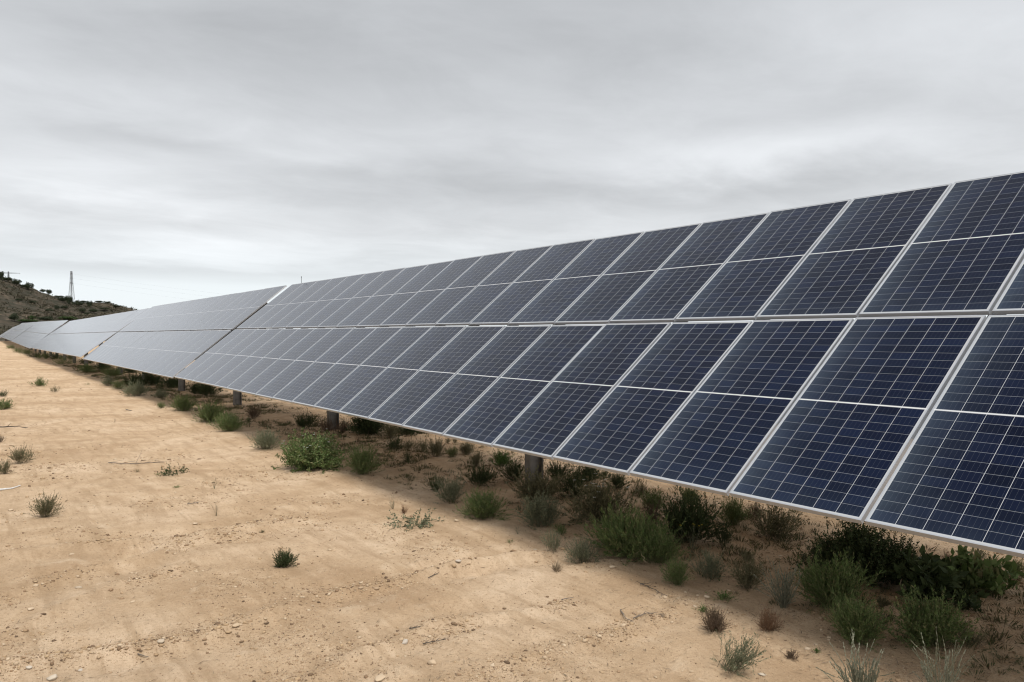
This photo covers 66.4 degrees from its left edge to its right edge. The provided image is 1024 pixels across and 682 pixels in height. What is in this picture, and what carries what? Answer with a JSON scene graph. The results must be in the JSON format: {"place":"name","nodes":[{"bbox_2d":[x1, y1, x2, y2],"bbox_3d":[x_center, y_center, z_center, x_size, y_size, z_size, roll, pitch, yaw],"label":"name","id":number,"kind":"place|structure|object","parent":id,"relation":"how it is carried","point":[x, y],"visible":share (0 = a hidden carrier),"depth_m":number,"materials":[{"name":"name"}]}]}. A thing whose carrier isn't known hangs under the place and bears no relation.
{"place":"outdoors","nodes":[
{"label":"outdoors","id":0,"kind":"place"},
{"bbox_2d":[0,279,133,340],"bbox_3d":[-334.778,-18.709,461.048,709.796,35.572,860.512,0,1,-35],"label":"hills","id":1,"kind":"structure","parent":0,"point":[5,320],"depth_m":353.28,"materials":[{"name":"green plant"}]},
{"bbox_2d":[0,276,136,333],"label":"hill scrub","id":2,"kind":"object","parent":1,"relation":"on","point":[58,314],"visible":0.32,"depth_m":350.70,"materials":[{"name":"green plant"}]},
{"bbox_2d":[68,271,74,299],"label":"lattice pylon","id":3,"kind":"object","parent":1,"relation":"on","point":[71,276],"visible":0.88,"depth_m":559.84,"materials":[{"name":"metal"}]},
{"bbox_2d":[0,341,1023,681],"bbox_3d":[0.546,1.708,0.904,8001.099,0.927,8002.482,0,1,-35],"label":"ground","id":4,"kind":"structure","parent":0,"point":[88,405],"depth_m":6.53,"materials":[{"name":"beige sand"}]},
{"bbox_2d":[0,398,13,409],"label":"plant","id":5,"kind":"object","parent":4,"relation":"on","point":[5,405],"visible":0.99,"depth_m":20.80,"materials":[{"name":"green plant"}]},
{"bbox_2d":[0,458,16,473],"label":"plant","id":6,"kind":"object","parent":4,"relation":"on","point":[5,465],"visible":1,"depth_m":11.25,"materials":[{"name":"green plant"}]},
{"bbox_2d":[2,322,36,347],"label":"solar tracker","id":7,"kind":"object","parent":4,"relation":"on","point":[12,334],"visible":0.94,"depth_m":119.64,"materials":[{"name":"glass"}]},
{"bbox_2d":[6,444,34,463],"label":"plant","id":8,"kind":"object","parent":4,"relation":"on","point":[18,457],"visible":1,"depth_m":12.13,"materials":[{"name":"green plant"}]},
{"bbox_2d":[27,376,48,385],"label":"plant","id":9,"kind":"object","parent":4,"relation":"on","point":[39,382],"visible":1,"depth_m":30.41,"materials":[{"name":"green plant"}]},
{"bbox_2d":[12,320,67,356],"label":"solar tracker","id":10,"kind":"object","parent":4,"relation":"on","point":[29,337],"visible":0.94,"depth_m":84.91,"materials":[{"name":"glass"}]},
{"bbox_2d":[23,489,66,516],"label":"plant","id":11,"kind":"object","parent":4,"relation":"on","point":[45,509],"visible":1,"depth_m":8.57,"materials":[{"name":"green plant"}]},
{"bbox_2d":[52,355,80,364],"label":"shrub","id":12,"kind":"object","parent":4,"relation":"on","point":[62,361],"visible":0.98,"depth_m":51.81,"materials":[{"name":"green plant"}]},
{"bbox_2d":[79,362,97,372],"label":"shrub","id":13,"kind":"object","parent":4,"relation":"on","point":[89,368],"visible":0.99,"depth_m":41.08,"materials":[{"name":"green plant"}]},
{"bbox_2d":[29,308,149,374],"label":"solar tracker","id":14,"kind":"object","parent":4,"relation":"on","point":[86,336],"visible":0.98,"depth_m":48.52,"materials":[{"name":"glass"}]},
{"bbox_2d":[90,362,111,369],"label":"shrub","id":15,"kind":"object","parent":4,"relation":"on","point":[101,365],"visible":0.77,"depth_m":44.15,"materials":[{"name":"green plant"}]},
{"bbox_2d":[101,375,115,385],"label":"grass tuft","id":16,"kind":"object","parent":4,"relation":"on","point":[106,381],"visible":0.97,"depth_m":30.89,"materials":[{"name":"green plant"}]},
{"bbox_2d":[96,366,125,376],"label":"shrub","id":17,"kind":"object","parent":4,"relation":"on","point":[114,372],"visible":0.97,"depth_m":37.15,"materials":[{"name":"green plant"}]},
{"bbox_2d":[111,376,126,388],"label":"grass tuft","id":18,"kind":"object","parent":4,"relation":"on","point":[119,384],"visible":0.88,"depth_m":28.98,"materials":[{"name":"green plant"}]},
{"bbox_2d":[118,378,153,396],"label":"grass tuft","id":19,"kind":"object","parent":4,"relation":"on","point":[138,390],"visible":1,"depth_m":25.41,"materials":[{"name":"green plant"}]},
{"bbox_2d":[123,372,151,385],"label":"shrub","id":20,"kind":"object","parent":4,"relation":"on","point":[132,380],"visible":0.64,"depth_m":30.19,"materials":[{"name":"green plant"}]},
{"bbox_2d":[136,373,163,384],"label":"shrub","id":21,"kind":"object","parent":4,"relation":"on","point":[154,379],"visible":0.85,"depth_m":30.67,"materials":[{"name":"green plant"}]},
{"bbox_2d":[150,387,168,397],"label":"grass tuft","id":22,"kind":"object","parent":4,"relation":"on","point":[160,393],"visible":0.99,"depth_m":24.56,"materials":[{"name":"green plant"}]},
{"bbox_2d":[157,376,177,387],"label":"shrub","id":23,"kind":"object","parent":4,"relation":"on","point":[171,382],"visible":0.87,"depth_m":29.04,"materials":[{"name":"green plant"}]},
{"bbox_2d":[156,463,189,476],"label":"creeping weed","id":24,"kind":"object","parent":4,"relation":"on","point":[180,470],"visible":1,"depth_m":11.30,"materials":[{"name":"green plant"}]},
{"bbox_2d":[165,393,200,411],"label":"grass tuft","id":25,"kind":"object","parent":4,"relation":"on","point":[184,404],"visible":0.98,"depth_m":20.30,"materials":[{"name":"green plant"}]},
{"bbox_2d":[83,285,286,390],"bbox_3d":[-13.651,0.340,30.275,3.164,4.047,20.640,0,1,-35],"label":"solar tracker","id":26,"kind":"object","parent":4,"relation":"on","point":[171,340],"visible":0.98,"depth_m":26.75,"materials":[{"name":"glass"}]},
{"bbox_2d":[186,382,199,393],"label":"shrub","id":27,"kind":"object","parent":4,"relation":"on","point":[193,389],"visible":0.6,"depth_m":26.11,"materials":[{"name":"green plant"}]},
{"bbox_2d":[194,382,222,395],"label":"shrub","id":28,"kind":"object","parent":4,"relation":"on","point":[204,389],"visible":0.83,"depth_m":25.43,"materials":[{"name":"green plant"}]},
{"bbox_2d":[190,402,237,422],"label":"grass tuft","id":29,"kind":"object","parent":4,"relation":"on","point":[209,414],"visible":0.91,"depth_m":17.88,"materials":[{"name":"green plant"}]},
{"bbox_2d":[205,409,248,431],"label":"grass tuft","id":30,"kind":"object","parent":4,"relation":"on","point":[228,423],"visible":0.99,"depth_m":16.07,"materials":[{"name":"green plant"}]},
{"bbox_2d":[245,405,262,418],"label":"shrub","id":31,"kind":"object","parent":4,"relation":"on","point":[251,413],"visible":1,"depth_m":18.57,"materials":[{"name":"brown plant"}]},
{"bbox_2d":[248,427,284,449],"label":"shrub","id":32,"kind":"object","parent":4,"relation":"on","point":[266,441],"visible":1,"depth_m":13.46,"materials":[{"name":"green plant"}]},
{"bbox_2d":[272,547,298,567],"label":"plant","id":33,"kind":"object","parent":4,"relation":"on","point":[283,559],"visible":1,"depth_m":6.78,"materials":[{"name":"green plant"}]},
{"bbox_2d":[294,407,319,428],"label":"shrub","id":34,"kind":"object","parent":4,"relation":"on","point":[305,422],"visible":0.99,"depth_m":16.11,"materials":[{"name":"green plant"}]},
{"bbox_2d":[270,427,349,473],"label":"shrub","id":35,"kind":"object","parent":4,"relation":"on","point":[320,452],"visible":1,"depth_m":11.63,"materials":[{"name":"green plant"}]},
{"bbox_2d":[316,417,333,431],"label":"shrub","id":36,"kind":"object","parent":4,"relation":"on","point":[322,425],"visible":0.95,"depth_m":15.73,"materials":[{"name":"brown plant"}]},
{"bbox_2d":[329,417,354,432],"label":"shrub","id":37,"kind":"object","parent":4,"relation":"on","point":[341,427],"visible":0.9,"depth_m":15.54,"materials":[{"name":"brown plant"}]},
{"bbox_2d":[336,441,389,474],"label":"grass tuft","id":38,"kind":"object","parent":4,"relation":"on","point":[360,462],"visible":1,"depth_m":11.34,"materials":[{"name":"green plant"}]},
{"bbox_2d":[343,417,388,434],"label":"shrub","id":39,"kind":"object","parent":4,"relation":"on","point":[363,426],"visible":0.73,"depth_m":15.44,"materials":[{"name":"green plant"}]},
{"bbox_2d":[378,425,403,437],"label":"shrub","id":40,"kind":"object","parent":4,"relation":"on","point":[391,431],"visible":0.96,"depth_m":15.11,"materials":[{"name":"green plant"}]},
{"bbox_2d":[382,436,402,448],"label":"plant","id":41,"kind":"object","parent":4,"relation":"on","point":[394,444],"visible":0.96,"depth_m":13.62,"materials":[{"name":"green plant"}]},
{"bbox_2d":[402,436,419,449],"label":"plant","id":42,"kind":"object","parent":4,"relation":"on","point":[407,445],"visible":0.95,"depth_m":13.46,"materials":[{"name":"green plant"}]},
{"bbox_2d":[394,426,429,436],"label":"shrub","id":43,"kind":"object","parent":4,"relation":"on","point":[406,431],"visible":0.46,"depth_m":15.50,"materials":[{"name":"green plant"}]},
{"bbox_2d":[384,508,445,531],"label":"creeping weed","id":44,"kind":"object","parent":4,"relation":"on","point":[425,520],"visible":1,"depth_m":8.29,"materials":[{"name":"green plant"}]},
{"bbox_2d":[412,436,430,451],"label":"plant","id":45,"kind":"object","parent":4,"relation":"on","point":[421,446],"visible":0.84,"depth_m":13.33,"materials":[{"name":"green plant"}]},
{"bbox_2d":[422,475,444,490],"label":"plant","id":46,"kind":"object","parent":4,"relation":"on","point":[436,487],"visible":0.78,"depth_m":10.17,"materials":[{"name":"green plant"}]},
{"bbox_2d":[421,435,446,456],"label":"plant","id":47,"kind":"object","parent":4,"relation":"on","point":[436,449],"visible":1,"depth_m":12.72,"materials":[{"name":"green plant"}]},
{"bbox_2d":[431,473,465,503],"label":"shrub","id":48,"kind":"object","parent":4,"relation":"on","point":[453,489],"visible":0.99,"depth_m":9.45,"materials":[{"name":"green plant"}]},
{"bbox_2d":[444,444,460,456],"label":"plant","id":49,"kind":"object","parent":4,"relation":"on","point":[452,451],"visible":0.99,"depth_m":12.70,"materials":[{"name":"green plant"}]},
{"bbox_2d":[455,440,482,454],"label":"plant","id":50,"kind":"object","parent":4,"relation":"on","point":[465,449],"visible":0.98,"depth_m":12.99,"materials":[{"name":"green plant"}]},
{"bbox_2d":[469,450,484,466],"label":"plant","id":51,"kind":"object","parent":4,"relation":"on","point":[475,460],"visible":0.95,"depth_m":11.84,"materials":[{"name":"green plant"}]},
{"bbox_2d":[452,457,505,486],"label":"shrub","id":52,"kind":"object","parent":4,"relation":"on","point":[481,476],"visible":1,"depth_m":10.48,"materials":[{"name":"green plant"}]},
{"bbox_2d":[455,484,516,519],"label":"grass tuft","id":53,"kind":"object","parent":4,"relation":"on","point":[482,505],"visible":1,"depth_m":8.48,"materials":[{"name":"green plant"}]},
{"bbox_2d":[488,448,513,466],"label":"plant","id":54,"kind":"object","parent":4,"relation":"on","point":[499,457],"visible":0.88,"depth_m":11.84,"materials":[{"name":"green plant"}]},
{"bbox_2d":[493,452,524,481],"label":"shrub","id":55,"kind":"object","parent":4,"relation":"on","point":[512,467],"visible":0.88,"depth_m":10.80,"materials":[{"name":"green plant"}]},
{"bbox_2d":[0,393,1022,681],"bbox_3d":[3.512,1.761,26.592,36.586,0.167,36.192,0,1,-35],"label":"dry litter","id":56,"kind":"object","parent":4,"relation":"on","point":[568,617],"visible":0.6,"depth_m":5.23,"materials":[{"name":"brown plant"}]},
{"bbox_2d":[503,462,565,505],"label":"shrub","id":57,"kind":"object","parent":4,"relation":"on","point":[537,483],"visible":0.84,"depth_m":9.21,"materials":[{"name":"green plant"}]},
{"bbox_2d":[511,487,566,529],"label":"shrub","id":58,"kind":"object","parent":4,"relation":"on","point":[539,513],"visible":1,"depth_m":8.07,"materials":[{"name":"green plant"}]},
{"bbox_2d":[63,364,1023,679],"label":"weed cover","id":59,"kind":"object","parent":4,"relation":"on","point":[213,398],"visible":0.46,"depth_m":8.01,"materials":[{"name":"green plant"}]},
{"bbox_2d":[539,525,561,552],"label":"plant","id":60,"kind":"object","parent":4,"relation":"on","point":[549,545],"visible":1,"depth_m":7.08,"materials":[{"name":"green plant"}]},
{"bbox_2d":[550,559,562,571],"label":"plant","id":61,"kind":"object","parent":4,"relation":"on","point":[557,568],"visible":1,"depth_m":6.55,"materials":[{"name":"brown plant"}]},
{"bbox_2d":[543,458,575,481],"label":"shrub","id":62,"kind":"object","parent":4,"relation":"on","point":[562,470],"visible":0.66,"depth_m":10.89,"materials":[{"name":"green plant"}]},
{"bbox_2d":[551,463,591,497],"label":"shrub","id":63,"kind":"object","parent":4,"relation":"on","point":[571,485],"visible":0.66,"depth_m":9.52,"materials":[{"name":"green plant"}]},
{"bbox_2d":[563,532,601,563],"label":"plant","id":64,"kind":"object","parent":4,"relation":"on","point":[581,552],"visible":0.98,"depth_m":6.92,"materials":[{"name":"green plant"}]},
{"bbox_2d":[565,464,602,481],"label":"shrub","id":65,"kind":"object","parent":4,"relation":"on","point":[589,469],"visible":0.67,"depth_m":10.68,"materials":[{"name":"green plant"}]},
{"bbox_2d":[175,171,1023,557],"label":"solar tracker","id":66,"kind":"object","parent":4,"relation":"on","point":[875,381],"visible":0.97,"depth_m":7.17,"materials":[{"name":"glass"}]},
{"bbox_2d":[552,470,646,526],"bbox_3d":[0.912,1.631,8.152,1.022,0.585,0.863,0,1,13],"label":"shrub","id":67,"kind":"object","parent":4,"relation":"on","point":[596,499],"visible":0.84,"depth_m":8.05,"materials":[{"name":"green plant"}]},
{"bbox_2d":[606,471,631,488],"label":"plant","id":68,"kind":"object","parent":4,"relation":"on","point":[616,480],"visible":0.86,"depth_m":10.05,"materials":[{"name":"green plant"}]},
{"bbox_2d":[574,496,685,565],"bbox_3d":[1.053,1.676,7.035,1.017,0.549,0.917,0,0,4],"label":"shrub","id":69,"kind":"object","parent":4,"relation":"on","point":[616,538],"visible":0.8,"depth_m":6.94,"materials":[{"name":"green plant"}]},
{"bbox_2d":[632,480,653,494],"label":"plant","id":70,"kind":"object","parent":4,"relation":"on","point":[642,488],"visible":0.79,"depth_m":9.62,"materials":[{"name":"green plant"}]},
{"bbox_2d":[630,500,664,523],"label":"shrub","id":71,"kind":"object","parent":4,"relation":"on","point":[650,512],"visible":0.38,"depth_m":7.90,"materials":[{"name":"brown plant"}]},
{"bbox_2d":[639,487,668,508],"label":"shrub","id":72,"kind":"object","parent":4,"relation":"on","point":[650,498],"visible":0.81,"depth_m":8.83,"materials":[{"name":"green plant"}]},
{"bbox_2d":[629,517,690,565],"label":"shrub","id":73,"kind":"object","parent":4,"relation":"on","point":[660,540],"visible":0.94,"depth_m":6.75,"materials":[{"name":"green plant"}]},
{"bbox_2d":[659,550,695,586],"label":"shrub","id":74,"kind":"object","parent":4,"relation":"on","point":[676,575],"visible":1,"depth_m":6.18,"materials":[{"name":"green plant"}]},
{"bbox_2d":[680,487,701,503],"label":"shrub","id":75,"kind":"object","parent":4,"relation":"on","point":[688,491],"visible":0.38,"depth_m":8.98,"materials":[{"name":"green plant"}]},
{"bbox_2d":[680,524,701,553],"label":"plant","id":76,"kind":"object","parent":4,"relation":"on","point":[693,536],"visible":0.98,"depth_m":7.02,"materials":[{"name":"green plant"}]},
{"bbox_2d":[649,485,736,543],"bbox_3d":[1.741,1.626,7.408,0.888,0.601,0.689,0,1,-30],"label":"shrub","id":77,"kind":"object","parent":4,"relation":"on","point":[696,516],"visible":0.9,"depth_m":7.36,"materials":[{"name":"green plant"}]},
{"bbox_2d":[684,545,731,581],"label":"shrub","id":78,"kind":"object","parent":4,"relation":"on","point":[711,563],"visible":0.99,"depth_m":6.35,"materials":[{"name":"green plant"}]},
{"bbox_2d":[699,600,732,635],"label":"dry plant","id":79,"kind":"object","parent":4,"relation":"on","point":[714,620],"visible":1,"depth_m":5.20,"materials":[{"name":"brown plant"}]},
{"bbox_2d":[705,518,737,547],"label":"shrub","id":80,"kind":"object","parent":4,"relation":"on","point":[725,536],"visible":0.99,"depth_m":7.28,"materials":[{"name":"green plant"}]},
{"bbox_2d":[705,591,738,600],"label":"plant","id":81,"kind":"object","parent":4,"relation":"on","point":[723,595],"visible":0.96,"depth_m":5.84,"materials":[{"name":"green plant"}]},
{"bbox_2d":[712,496,752,526],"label":"shrub","id":82,"kind":"object","parent":4,"relation":"on","point":[733,509],"visible":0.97,"depth_m":8.02,"materials":[{"name":"green plant"}]},
{"bbox_2d":[710,628,770,678],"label":"plant","id":83,"kind":"object","parent":4,"relation":"on","point":[742,652],"visible":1,"depth_m":4.59,"materials":[{"name":"green plant"}]},
{"bbox_2d":[726,552,766,590],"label":"shrub","id":84,"kind":"object","parent":4,"relation":"on","point":[747,578],"visible":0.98,"depth_m":6.05,"materials":[{"name":"green plant"}]},
{"bbox_2d":[738,549,754,561],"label":"plant","id":85,"kind":"object","parent":4,"relation":"on","point":[749,557],"visible":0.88,"depth_m":6.77,"materials":[{"name":"green plant"}]},
{"bbox_2d":[748,502,763,520],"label":"shrub","id":86,"kind":"object","parent":4,"relation":"on","point":[756,509],"visible":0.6,"depth_m":8.20,"materials":[{"name":"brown plant"}]},
{"bbox_2d":[754,600,790,632],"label":"dry plant","id":87,"kind":"object","parent":4,"relation":"on","point":[767,620],"visible":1,"depth_m":5.23,"materials":[{"name":"orange plant"}]},
{"bbox_2d":[746,502,808,539],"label":"shrub","id":88,"kind":"object","parent":4,"relation":"on","point":[775,524],"visible":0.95,"depth_m":7.59,"materials":[{"name":"green plant"}]},
{"bbox_2d":[751,556,803,608],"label":"shrub","id":89,"kind":"object","parent":4,"relation":"on","point":[786,592],"visible":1,"depth_m":5.64,"materials":[{"name":"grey plant"}]},
{"bbox_2d":[785,648,798,660],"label":"dry plant","id":90,"kind":"object","parent":4,"relation":"on","point":[790,654],"visible":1,"depth_m":4.83,"materials":[{"name":"brown plant"}]},
{"bbox_2d":[790,529,856,574],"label":"shrub","id":91,"kind":"object","parent":4,"relation":"on","point":[824,554],"visible":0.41,"depth_m":6.35,"materials":[{"name":"green plant"}]},
{"bbox_2d":[788,543,884,614],"bbox_3d":[2.320,1.710,5.667,0.595,0.490,0.609,0,1,-31],"label":"shrub","id":92,"kind":"object","parent":4,"relation":"on","point":[823,580],"visible":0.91,"depth_m":5.62,"materials":[{"name":"green plant"}]},
{"bbox_2d":[816,631,894,681],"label":"shrub","id":93,"kind":"object","parent":4,"relation":"on","point":[856,674],"visible":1,"depth_m":4.20,"materials":[{"name":"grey plant"}]},
{"bbox_2d":[823,585,895,652],"bbox_3d":[2.271,1.803,5.099,0.477,0.334,0.511,0,0,-3],"label":"shrub","id":94,"kind":"object","parent":4,"relation":"on","point":[858,621],"visible":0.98,"depth_m":5.04,"materials":[{"name":"green plant"}]},
{"bbox_2d":[807,517,915,589],"bbox_3d":[2.855,1.648,6.370,0.797,0.642,0.829,0,1,-17],"label":"shrub","id":95,"kind":"object","parent":4,"relation":"on","point":[863,541],"visible":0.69,"depth_m":6.21,"materials":[{"name":"green plant"}]},
{"bbox_2d":[876,593,892,606],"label":"plant","id":96,"kind":"object","parent":4,"relation":"on","point":[884,603],"visible":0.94,"depth_m":5.70,"materials":[{"name":"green plant"}]},
{"bbox_2d":[871,527,919,587],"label":"shrub","id":97,"kind":"object","parent":4,"relation":"on","point":[897,548],"visible":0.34,"depth_m":6.18,"materials":[{"name":"green plant"}]},
{"bbox_2d":[883,583,986,658],"bbox_3d":[2.726,1.775,5.021,0.597,0.390,0.558,0,1,38],"label":"shrub","id":98,"kind":"object","parent":4,"relation":"on","point":[926,620],"visible":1,"depth_m":4.98,"materials":[{"name":"green plant"}]},
{"bbox_2d":[884,544,989,603],"bbox_3d":[3.201,1.798,5.941,0.720,0.472,0.549,0,1,16],"label":"shrub","id":99,"kind":"object","parent":4,"relation":"on","point":[925,572],"visible":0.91,"depth_m":5.87,"materials":[{"name":"green plant"}]},
{"bbox_2d":[910,627,974,681],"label":"shrub","id":100,"kind":"object","parent":4,"relation":"on","point":[947,675],"visible":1,"depth_m":4.14,"materials":[{"name":"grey plant"}]},
{"bbox_2d":[948,588,982,613],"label":"plant","id":101,"kind":"object","parent":4,"relation":"on","point":[973,602],"visible":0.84,"depth_m":5.60,"materials":[{"name":"green plant"}]},
{"bbox_2d":[956,626,990,645],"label":"plant","id":102,"kind":"object","parent":4,"relation":"on","point":[980,638],"visible":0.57,"depth_m":5.01,"materials":[{"name":"green plant"}]},
{"bbox_2d":[945,545,1023,595],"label":"shrub","id":103,"kind":"object","parent":4,"relation":"on","point":[989,574],"visible":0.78,"depth_m":5.97,"materials":[{"name":"green plant"}]},
{"bbox_2d":[983,642,1023,673],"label":"creeping weed","id":104,"kind":"object","parent":4,"relation":"on","point":[1016,661],"visible":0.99,"depth_m":4.72,"materials":[{"name":"green plant"}]},
{"bbox_2d":[1001,556,1023,579],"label":"plant","id":105,"kind":"object","parent":4,"relation":"on","point":[1019,564],"visible":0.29,"depth_m":6.29,"materials":[{"name":"green plant"}]},
{"bbox_2d":[0,0,1023,328],"label":"sky","id":106,"kind":"structure","parent":0,"point":[202,149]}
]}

